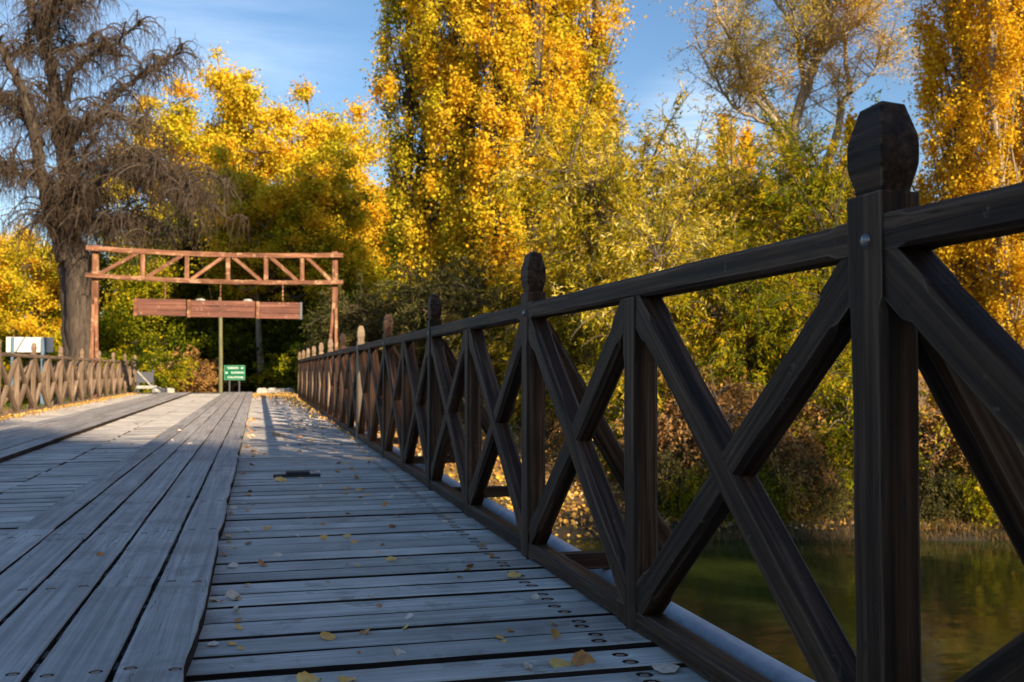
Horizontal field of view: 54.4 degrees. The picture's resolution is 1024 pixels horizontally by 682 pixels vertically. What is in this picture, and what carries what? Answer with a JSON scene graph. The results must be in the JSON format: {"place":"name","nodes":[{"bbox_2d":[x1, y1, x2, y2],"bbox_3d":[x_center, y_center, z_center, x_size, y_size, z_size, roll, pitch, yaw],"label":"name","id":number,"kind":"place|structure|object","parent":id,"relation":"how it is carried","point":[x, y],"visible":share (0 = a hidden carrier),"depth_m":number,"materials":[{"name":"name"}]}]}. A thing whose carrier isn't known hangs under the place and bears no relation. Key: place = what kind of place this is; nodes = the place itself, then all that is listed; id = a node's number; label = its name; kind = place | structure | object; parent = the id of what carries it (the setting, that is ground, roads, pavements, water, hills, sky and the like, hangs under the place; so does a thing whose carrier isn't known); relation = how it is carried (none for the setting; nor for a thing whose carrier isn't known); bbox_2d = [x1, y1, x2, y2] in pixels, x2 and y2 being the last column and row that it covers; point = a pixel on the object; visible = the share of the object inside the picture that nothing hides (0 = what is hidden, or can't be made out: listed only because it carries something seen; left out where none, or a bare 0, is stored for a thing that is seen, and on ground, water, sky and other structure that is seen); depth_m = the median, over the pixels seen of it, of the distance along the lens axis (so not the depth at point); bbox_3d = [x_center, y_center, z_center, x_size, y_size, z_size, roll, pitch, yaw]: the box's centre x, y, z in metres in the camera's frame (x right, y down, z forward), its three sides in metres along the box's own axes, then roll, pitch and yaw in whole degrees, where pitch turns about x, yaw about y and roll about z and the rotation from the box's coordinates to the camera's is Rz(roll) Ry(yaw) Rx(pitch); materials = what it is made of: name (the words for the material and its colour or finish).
{"place":"outdoors","nodes":[
{"label":"outdoors","id":0,"kind":"place"},
{"bbox_2d":[3,389,297,411],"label":"grass","id":1,"kind":"structure","parent":0,"point":[22,405],"depth_m":34.01,"materials":[{"name":"plant"}]},
{"bbox_2d":[142,392,255,393],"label":"road","id":2,"kind":"structure","parent":0,"point":[200,393],"depth_m":34.81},
{"bbox_2d":[256,388,266,392],"bbox_3d":[-8.585,1.733,34.165,0.367,0.254,0.266,0,-2,-14],"label":"kerb stone","id":3,"kind":"object","parent":2,"relation":"on","point":[261,390],"visible":0.61,"depth_m":34.05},
{"bbox_2d":[273,471,320,477],"bbox_3d":[-1.545,0.957,7.157,0.330,0.042,0.068,0,-2,-12],"label":"metal bar","id":4,"kind":"object","parent":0,"point":[290,474],"visible":1,"depth_m":7.13,"materials":[{"name":"metal"}]},
{"bbox_2d":[2,372,1009,540],"bbox_3d":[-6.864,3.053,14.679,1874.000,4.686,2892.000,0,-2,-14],"label":"ground","id":5,"kind":"structure","parent":0,"point":[562,530],"depth_m":19.39,"materials":[{"name":"soil"}]},
{"bbox_2d":[0,329,54,406],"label":"bush","id":6,"kind":"object","parent":5,"relation":"on","point":[7,365],"visible":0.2,"depth_m":44.51,"materials":[{"name":"yellow plant"}]},
{"bbox_2d":[6,337,52,406],"bbox_3d":[-19.370,1.306,39.945,1.740,2.922,0.130,0,-2,-14],"label":"white sign board","id":7,"kind":"object","parent":5,"relation":"on","point":[44,345],"visible":0.76,"depth_m":39.99,"materials":[{"name":"paint"}]},
{"bbox_2d":[0,219,59,342],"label":"green tree","id":8,"kind":"object","parent":5,"relation":"on","point":[9,277],"visible":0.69,"depth_m":60.49,"materials":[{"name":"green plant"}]},
{"bbox_2d":[0,233,61,345],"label":"green tree","id":9,"kind":"object","parent":5,"relation":"on","point":[50,285],"visible":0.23,"depth_m":63.38,"materials":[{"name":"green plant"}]},
{"bbox_2d":[3,332,63,404],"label":"bush","id":10,"kind":"object","parent":5,"relation":"on","point":[53,361],"visible":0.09,"depth_m":47.22,"materials":[{"name":"yellow plant"}]},
{"bbox_2d":[0,231,102,350],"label":"green tree","id":11,"kind":"object","parent":5,"relation":"on","point":[49,296],"visible":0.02,"depth_m":67.92,"materials":[{"name":"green plant"}]},
{"bbox_2d":[53,338,61,353],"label":"bush","id":12,"kind":"object","parent":5,"relation":"on","point":[55,347],"depth_m":52.67,"materials":[{"name":"green plant"}]},
{"bbox_2d":[41,242,137,356],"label":"green tree","id":13,"kind":"object","parent":5,"relation":"on","point":[104,285],"visible":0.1,"depth_m":64.72,"materials":[{"name":"green plant"}]},
{"bbox_2d":[57,340,169,394],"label":"bush","id":14,"kind":"object","parent":5,"relation":"on","point":[105,354],"visible":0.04,"depth_m":49.58,"materials":[{"name":"green plant"}]},
{"bbox_2d":[0,0,250,400],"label":"bare weeping tree","id":15,"kind":"object","parent":5,"relation":"on","point":[67,197],"visible":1,"depth_m":37.37,"materials":[{"name":"brown plant"}]},
{"bbox_2d":[136,370,156,393],"bbox_3d":[-13.974,1.566,37.986,0.900,0.950,0.130,0,-2,0],"label":"barrier","id":16,"kind":"object","parent":5,"relation":"on","point":[145,377],"visible":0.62,"depth_m":37.95,"materials":[{"name":"grey"}]},
{"bbox_2d":[102,344,197,393],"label":"bush","id":17,"kind":"object","parent":5,"relation":"on","point":[162,377],"visible":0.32,"depth_m":42.03,"materials":[{"name":"green plant"}]},
{"bbox_2d":[57,243,249,365],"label":"green tree","id":18,"kind":"object","parent":5,"relation":"on","point":[115,333],"visible":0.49,"depth_m":50.59,"materials":[{"name":"green plant"}]},
{"bbox_2d":[151,387,162,393],"bbox_3d":[-12.241,1.739,34.358,0.371,0.305,0.294,1,-2,-37],"label":"kerb stone","id":19,"kind":"object","parent":5,"relation":"on","point":[155,390],"visible":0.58,"depth_m":34.25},
{"bbox_2d":[161,388,174,391],"bbox_3d":[-12.054,1.764,34.868,0.416,0.260,0.260,2,-2,-43],"label":"kerb stone","id":20,"kind":"object","parent":5,"relation":"on","point":[168,389],"visible":0.48,"depth_m":34.76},
{"bbox_2d":[87,72,255,342],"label":"golden tree","id":21,"kind":"object","parent":5,"relation":"on","point":[181,126],"visible":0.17,"depth_m":55.96,"materials":[{"name":"yellow plant"}]},
{"bbox_2d":[107,196,255,372],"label":"green tree","id":22,"kind":"object","parent":5,"relation":"on","point":[179,261],"visible":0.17,"depth_m":53.85,"materials":[{"name":"green plant"}]},
{"bbox_2d":[157,344,245,392],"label":"bush","id":23,"kind":"object","parent":5,"relation":"on","point":[204,380],"visible":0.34,"depth_m":46.32,"materials":[{"name":"green plant"}]},
{"bbox_2d":[85,245,342,398],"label":"bridge gate","id":24,"kind":"structure","parent":5,"relation":"on","point":[95,275],"depth_m":27.82,"materials":[{"name":"wood"}]},
{"bbox_2d":[133,281,301,319],"bbox_3d":[-8.169,-1.137,27.810,4.515,1.020,0.119,0,-2,-14],"label":"hanging board","id":25,"kind":"object","parent":24,"relation":"hanging from","point":[220,308],"visible":1,"depth_m":27.75,"materials":[{"name":"brown"}]},
{"bbox_2d":[218,297,222,392],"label":"wooden pole","id":26,"kind":"object","parent":5,"relation":"on","point":[220,386],"visible":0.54,"depth_m":41.95,"materials":[{"name":"brown wood"}]},
{"bbox_2d":[224,365,244,391],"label":"road sign","id":27,"kind":"object","parent":5,"relation":"on","point":[234,372],"visible":0.99,"depth_m":42.97,"materials":[{"name":"green"}]},
{"bbox_2d":[141,42,349,386],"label":"golden tree","id":28,"kind":"object","parent":5,"relation":"on","point":[240,109],"visible":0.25,"depth_m":58.79,"materials":[{"name":"yellow plant"}]},
{"bbox_2d":[226,354,269,391],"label":"bush","id":29,"kind":"object","parent":5,"relation":"on","point":[243,388],"visible":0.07,"depth_m":56.65,"materials":[{"name":"green plant"}]},
{"bbox_2d":[180,250,323,390],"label":"green tree","id":30,"kind":"object","parent":5,"relation":"on","point":[238,344],"visible":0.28,"depth_m":51.61,"materials":[{"name":"green plant"}]},
{"bbox_2d":[184,141,346,387],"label":"golden tree","id":31,"kind":"object","parent":5,"relation":"on","point":[258,224],"visible":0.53,"depth_m":49.80,"materials":[{"name":"green plant"}]},
{"bbox_2d":[240,352,297,392],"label":"bush","id":32,"kind":"object","parent":5,"relation":"on","point":[266,377],"visible":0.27,"depth_m":48.80,"materials":[{"name":"green plant"}]},
{"bbox_2d":[267,388,276,392],"bbox_3d":[-8.290,1.749,34.360,0.364,0.276,0.270,1,-2,-20],"label":"kerb stone","id":33,"kind":"object","parent":5,"relation":"on","point":[270,390],"visible":0.58,"depth_m":34.24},
{"bbox_2d":[277,388,286,392],"bbox_3d":[-8.044,1.768,34.655,0.412,0.252,0.274,1,-2,-26],"label":"kerb stone","id":34,"kind":"object","parent":5,"relation":"on","point":[282,390],"visible":0.53,"depth_m":34.56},
{"bbox_2d":[229,223,358,369],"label":"green tree","id":35,"kind":"object","parent":5,"relation":"on","point":[272,328],"visible":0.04,"depth_m":53.74,"materials":[{"name":"green plant"}]},
{"bbox_2d":[214,74,394,338],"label":"golden tree","id":36,"kind":"object","parent":5,"relation":"on","point":[325,136],"visible":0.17,"depth_m":61.42,"materials":[{"name":"yellow plant"}]},
{"bbox_2d":[273,328,339,385],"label":"bush","id":37,"kind":"object","parent":5,"relation":"on","point":[289,359],"visible":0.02,"depth_m":41.61,"materials":[{"name":"green plant"}]},
{"bbox_2d":[239,144,384,348],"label":"golden tree","id":38,"kind":"object","parent":5,"relation":"on","point":[324,201],"visible":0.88,"depth_m":47.62,"materials":[{"name":"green plant"}]},
{"bbox_2d":[278,242,400,355],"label":"green tree","id":39,"kind":"object","parent":5,"relation":"on","point":[349,287],"visible":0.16,"depth_m":49.07,"materials":[{"name":"green plant"}]},
{"bbox_2d":[0,392,708,681],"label":"wooden bridge","id":40,"kind":"structure","parent":5,"relation":"on","point":[135,602],"depth_m":3.80,"materials":[{"name":"grey wood"}]},
{"bbox_2d":[0,339,136,417],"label":"bridge railing","id":41,"kind":"object","parent":40,"relation":"on","point":[110,376],"visible":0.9,"depth_m":20.75,"materials":[{"name":"wood"}]},
{"bbox_2d":[0,392,360,448],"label":"leaf litter","id":42,"kind":"object","parent":40,"relation":"on","point":[287,395],"visible":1,"depth_m":21.15,"materials":[{"name":"plant"}]},
{"bbox_2d":[207,641,218,645],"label":"fallen leaf","id":43,"kind":"object","parent":40,"relation":"on","point":[213,643],"visible":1,"depth_m":2.79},
{"bbox_2d":[220,590,241,599],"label":"fallen leaf","id":44,"kind":"object","parent":40,"relation":"on","point":[232,594],"visible":1,"depth_m":3.37,"materials":[{"name":"plant"}]},
{"bbox_2d":[226,562,238,566],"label":"fallen leaf","id":45,"kind":"object","parent":40,"relation":"on","point":[233,564],"visible":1,"depth_m":3.91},
{"bbox_2d":[258,559,266,565],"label":"fallen leaf","id":46,"kind":"object","parent":40,"relation":"on","point":[260,562],"visible":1,"depth_m":3.94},
{"bbox_2d":[273,476,286,481],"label":"fallen leaf","id":47,"kind":"object","parent":40,"relation":"on","point":[280,478],"visible":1,"depth_m":6.92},
{"bbox_2d":[296,671,321,681],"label":"fallen leaf","id":48,"kind":"object","parent":40,"relation":"on","point":[304,676],"visible":1,"depth_m":2.46,"materials":[{"name":"plant"}]},
{"bbox_2d":[320,631,335,639],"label":"fallen leaf","id":49,"kind":"object","parent":40,"relation":"on","point":[326,635],"visible":1,"depth_m":2.87,"materials":[{"name":"plant"}]},
{"bbox_2d":[337,676,355,681],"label":"fallen leaf","id":50,"kind":"object","parent":40,"relation":"on","point":[344,679],"visible":1,"depth_m":2.47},
{"bbox_2d":[359,627,369,634],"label":"fallen leaf","id":51,"kind":"object","parent":40,"relation":"on","point":[363,632],"visible":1,"depth_m":2.92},
{"bbox_2d":[382,556,398,560],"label":"fallen leaf","id":52,"kind":"object","parent":40,"relation":"on","point":[388,558],"visible":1,"depth_m":4.03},
{"bbox_2d":[393,647,405,655],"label":"fallen leaf","id":53,"kind":"object","parent":40,"relation":"on","point":[398,651],"visible":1,"depth_m":2.71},
{"bbox_2d":[405,613,413,618],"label":"fallen leaf","id":54,"kind":"object","parent":40,"relation":"on","point":[408,615],"visible":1,"depth_m":3.10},
{"bbox_2d":[507,571,520,577],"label":"fallen leaf","id":55,"kind":"object","parent":40,"relation":"on","point":[513,574],"visible":1,"depth_m":3.71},
{"bbox_2d":[524,661,532,669],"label":"fallen leaf","id":56,"kind":"object","parent":40,"relation":"on","point":[528,665],"visible":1,"depth_m":2.58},
{"bbox_2d":[531,593,538,598],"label":"fallen leaf","id":57,"kind":"object","parent":40,"relation":"on","point":[535,596],"visible":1,"depth_m":3.37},
{"bbox_2d":[551,628,560,639],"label":"fallen leaf","id":58,"kind":"object","parent":40,"relation":"on","point":[555,633],"visible":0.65,"depth_m":2.87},
{"bbox_2d":[544,658,571,667],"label":"fallen leaf","id":59,"kind":"object","parent":40,"relation":"on","point":[556,662],"visible":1,"depth_m":2.60,"materials":[{"name":"plant"}]},
{"bbox_2d":[562,650,595,666],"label":"fallen leaf","id":60,"kind":"object","parent":40,"relation":"on","point":[581,657],"visible":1,"depth_m":2.62,"materials":[{"name":"plant"}]},
{"bbox_2d":[298,101,1023,681],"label":"bridge railing","id":61,"kind":"object","parent":40,"relation":"on","point":[898,305],"visible":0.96,"depth_m":2.27,"materials":[{"name":"wood"}]},
{"bbox_2d":[346,422,815,681],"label":"water pipe","id":62,"kind":"object","parent":61,"relation":"attached to","point":[761,663],"visible":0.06,"depth_m":3.23,"materials":[{"name":"metal"}]},
{"bbox_2d":[651,664,684,672],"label":"fallen leaf","id":63,"kind":"object","parent":40,"relation":"on","point":[664,668],"visible":1,"depth_m":2.56,"materials":[{"name":"plant"}]},
{"bbox_2d":[293,271,428,407],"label":"olive shrub","id":64,"kind":"object","parent":5,"relation":"on","point":[348,325],"visible":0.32,"depth_m":32.35,"materials":[{"name":"green plant"}]},
{"bbox_2d":[329,155,400,251],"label":"golden tree","id":65,"kind":"object","parent":5,"relation":"on","point":[359,174],"visible":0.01,"depth_m":58.47,"materials":[{"name":"yellow plant"}]},
{"bbox_2d":[338,168,460,307],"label":"orange tree","id":66,"kind":"object","parent":5,"relation":"on","point":[367,235],"visible":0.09,"depth_m":53.41,"materials":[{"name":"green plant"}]},
{"bbox_2d":[359,0,488,330],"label":"poplar tree","id":67,"kind":"object","parent":5,"relation":"on","point":[412,237],"visible":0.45,"depth_m":35.08,"materials":[{"name":"yellow plant"}]},
{"bbox_2d":[366,248,511,415],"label":"olive shrub","id":68,"kind":"object","parent":5,"relation":"on","point":[427,288],"visible":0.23,"depth_m":29.51,"materials":[{"name":"green plant"}]},
{"bbox_2d":[396,265,560,426],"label":"olive shrub","id":69,"kind":"object","parent":5,"relation":"on","point":[467,308],"visible":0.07,"depth_m":27.70,"materials":[{"name":"green plant"}]},
{"bbox_2d":[449,266,601,439],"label":"olive shrub","id":70,"kind":"object","parent":5,"relation":"on","point":[506,332],"visible":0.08,"depth_m":26.61,"materials":[{"name":"green plant"}]},
{"bbox_2d":[406,0,646,407],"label":"poplar tree","id":71,"kind":"object","parent":5,"relation":"on","point":[540,52],"visible":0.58,"depth_m":33.14,"materials":[{"name":"yellow plant"}]},
{"bbox_2d":[545,390,618,462],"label":"dry shrub","id":72,"kind":"object","parent":5,"relation":"on","point":[560,433],"visible":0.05,"depth_m":23.66,"materials":[{"name":"brown plant"}]},
{"bbox_2d":[481,47,709,447],"bbox_3d":[2.331,-2.219,26.020,6.218,10.359,7.254,0,-2,0],"label":"willow shrub","id":73,"kind":"object","parent":5,"relation":"on","point":[580,246],"visible":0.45,"depth_m":25.25,"materials":[{"name":"yellow plant"}]},
{"bbox_2d":[563,374,684,481],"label":"bank shrub","id":74,"kind":"object","parent":5,"relation":"on","point":[619,412],"visible":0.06,"depth_m":22.21,"materials":[{"name":"green plant"}]},
{"bbox_2d":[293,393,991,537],"bbox_3d":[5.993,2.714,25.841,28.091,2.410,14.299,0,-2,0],"label":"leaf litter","id":75,"kind":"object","parent":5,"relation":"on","point":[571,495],"visible":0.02,"depth_m":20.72,"materials":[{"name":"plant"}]},
{"bbox_2d":[504,71,811,386],"bbox_3d":[4.769,-1.865,27.699,8.082,9.947,9.516,-1,-2,36],"label":"willow shrub","id":76,"kind":"object","parent":5,"relation":"on","point":[661,135],"visible":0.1,"depth_m":26.03,"materials":[{"name":"yellow plant"}]},
{"bbox_2d":[603,385,744,497],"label":"dry shrub","id":77,"kind":"object","parent":5,"relation":"on","point":[670,412],"visible":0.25,"depth_m":20.70,"materials":[{"name":"brown plant"}]},
{"bbox_2d":[547,149,809,463],"bbox_3d":[3.632,-0.323,23.365,6.188,7.616,7.285,0,-2,7],"label":"willow shrub","id":78,"kind":"object","parent":5,"relation":"on","point":[663,260],"visible":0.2,"depth_m":22.18,"materials":[{"name":"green plant"}]},
{"bbox_2d":[657,435,704,520],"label":"bank tuft","id":79,"kind":"object","parent":5,"relation":"on","point":[664,469],"visible":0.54,"depth_m":19.75,"materials":[{"name":"green plant"}]},
{"bbox_2d":[659,461,730,521],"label":"bank tuft","id":80,"kind":"object","parent":5,"relation":"on","point":[686,498],"visible":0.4,"depth_m":19.40,"materials":[{"name":"green plant"}]},
{"bbox_2d":[712,103,743,184],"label":"young poplar","id":81,"kind":"object","parent":5,"relation":"on","point":[720,141],"visible":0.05,"depth_m":48.27,"materials":[{"name":"yellow plant"}]},
{"bbox_2d":[604,87,854,380],"bbox_3d":[6.273,-2.222,27.301,6.107,10.174,7.124,-2,-2,43],"label":"willow shrub","id":82,"kind":"object","parent":5,"relation":"on","point":[727,182],"visible":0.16,"depth_m":26.23,"materials":[{"name":"green plant"}]},
{"bbox_2d":[735,117,759,181],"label":"young poplar","id":83,"kind":"object","parent":5,"relation":"on","point":[744,133],"visible":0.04,"depth_m":48.13,"materials":[{"name":"yellow plant"}]},
{"bbox_2d":[657,364,843,518],"bbox_3d":[4.740,2.174,20.414,3.953,3.505,3.823,0,-2,17],"label":"dry shrub","id":84,"kind":"object","parent":5,"relation":"on","point":[731,416],"visible":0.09,"depth_m":20.23,"materials":[{"name":"brown plant"}]},
{"bbox_2d":[657,204,852,443],"bbox_3d":[5.442,0.111,22.479,5.557,6.838,6.542,1,-2,-25],"label":"willow shrub","id":85,"kind":"object","parent":5,"relation":"on","point":[752,306],"visible":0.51,"depth_m":21.72,"materials":[{"name":"green plant"}]},
{"bbox_2d":[722,456,813,525],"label":"bank tuft","id":86,"kind":"object","parent":5,"relation":"on","point":[777,496],"visible":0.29,"depth_m":19.07,"materials":[{"name":"green plant"}]},
{"bbox_2d":[648,0,933,186],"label":"sparse willow","id":87,"kind":"object","parent":5,"relation":"on","point":[822,41],"visible":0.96,"depth_m":35.98,"materials":[{"name":"yellow plant"}]},
{"bbox_2d":[731,392,853,512],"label":"dry shrub","id":88,"kind":"object","parent":5,"relation":"on","point":[814,410],"visible":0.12,"depth_m":20.32,"materials":[{"name":"brown plant"}]},
{"bbox_2d":[760,425,839,524],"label":"bank tuft","id":89,"kind":"object","parent":5,"relation":"on","point":[801,451],"visible":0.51,"depth_m":19.27,"materials":[{"name":"green plant"}]},
{"bbox_2d":[698,80,920,417],"bbox_3d":[7.654,-2.163,26.688,6.218,10.359,7.254,1,-2,-26],"label":"willow shrub","id":90,"kind":"object","parent":5,"relation":"on","point":[836,211],"visible":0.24,"depth_m":25.45,"materials":[{"name":"green plant"}]},
{"bbox_2d":[781,451,853,524],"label":"bank tuft","id":91,"kind":"object","parent":5,"relation":"on","point":[829,503],"visible":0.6,"depth_m":19.23,"materials":[{"name":"green plant"}]},
{"bbox_2d":[664,513,1010,544],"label":"dry grass","id":92,"kind":"structure","parent":5,"relation":"on","point":[845,536],"depth_m":18.61,"materials":[{"name":"plant"}]},
{"bbox_2d":[835,104,857,400],"bbox_3d":[11.751,-2.889,34.043,2.128,10.645,1.865,2,-2,-45],"label":"young poplar","id":93,"kind":"object","parent":5,"relation":"on","point":[848,120],"visible":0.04,"depth_m":34.18,"materials":[{"name":"yellow plant"}]},
{"bbox_2d":[781,123,927,410],"bbox_3d":[10.788,-1.999,30.886,6.476,9.249,5.552,2,-2,-45],"label":"willow shrub","id":94,"kind":"object","parent":5,"relation":"on","point":[848,342],"visible":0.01,"depth_m":30.60,"materials":[{"name":"green plant"}]},
{"bbox_2d":[784,369,955,511],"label":"bank shrub","id":95,"kind":"object","parent":5,"relation":"on","point":[846,443],"visible":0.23,"depth_m":20.00,"materials":[{"name":"green plant"}]},
{"bbox_2d":[919,448,978,530],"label":"bank tuft","id":96,"kind":"object","parent":5,"relation":"on","point":[930,501],"visible":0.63,"depth_m":19.05,"materials":[{"name":"green plant"}]},
{"bbox_2d":[899,0,1023,425],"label":"poplar tree","id":97,"kind":"object","parent":5,"relation":"on","point":[949,174],"visible":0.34,"depth_m":25.03,"materials":[{"name":"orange plant"}]},
{"bbox_2d":[919,401,1022,520],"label":"dry shrub","id":98,"kind":"object","parent":5,"relation":"on","point":[937,413],"visible":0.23,"depth_m":19.57,"materials":[{"name":"brown plant"}]},
{"bbox_2d":[922,420,1023,529],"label":"bank shrub","id":99,"kind":"object","parent":5,"relation":"on","point":[947,430],"visible":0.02,"depth_m":19.23,"materials":[{"name":"green plant"}]},
{"bbox_2d":[928,445,1021,534],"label":"bank tuft","id":100,"kind":"object","parent":5,"relation":"on","point":[985,511],"visible":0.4,"depth_m":18.96,"materials":[{"name":"green plant"}]},
{"bbox_2d":[950,0,1023,348],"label":"poplar tree","id":101,"kind":"object","parent":5,"relation":"on","point":[999,300],"visible":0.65,"depth_m":23.93,"materials":[{"name":"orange plant"}]},
{"bbox_2d":[974,6,1023,309],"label":"poplar tree","id":102,"kind":"object","parent":5,"relation":"on","point":[1022,236],"visible":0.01,"depth_m":30.25,"materials":[{"name":"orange plant"}]},
{"bbox_2d":[0,0,1023,317],"label":"sky","id":103,"kind":"structure","parent":0,"point":[324,41],"materials":[{"name":"blue"}]},
{"bbox_2d":[562,538,1023,681],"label":"river water","id":104,"kind":"structure","parent":0,"point":[972,604],"depth_m":13.87,"materials":[{"name":"green liquid"}]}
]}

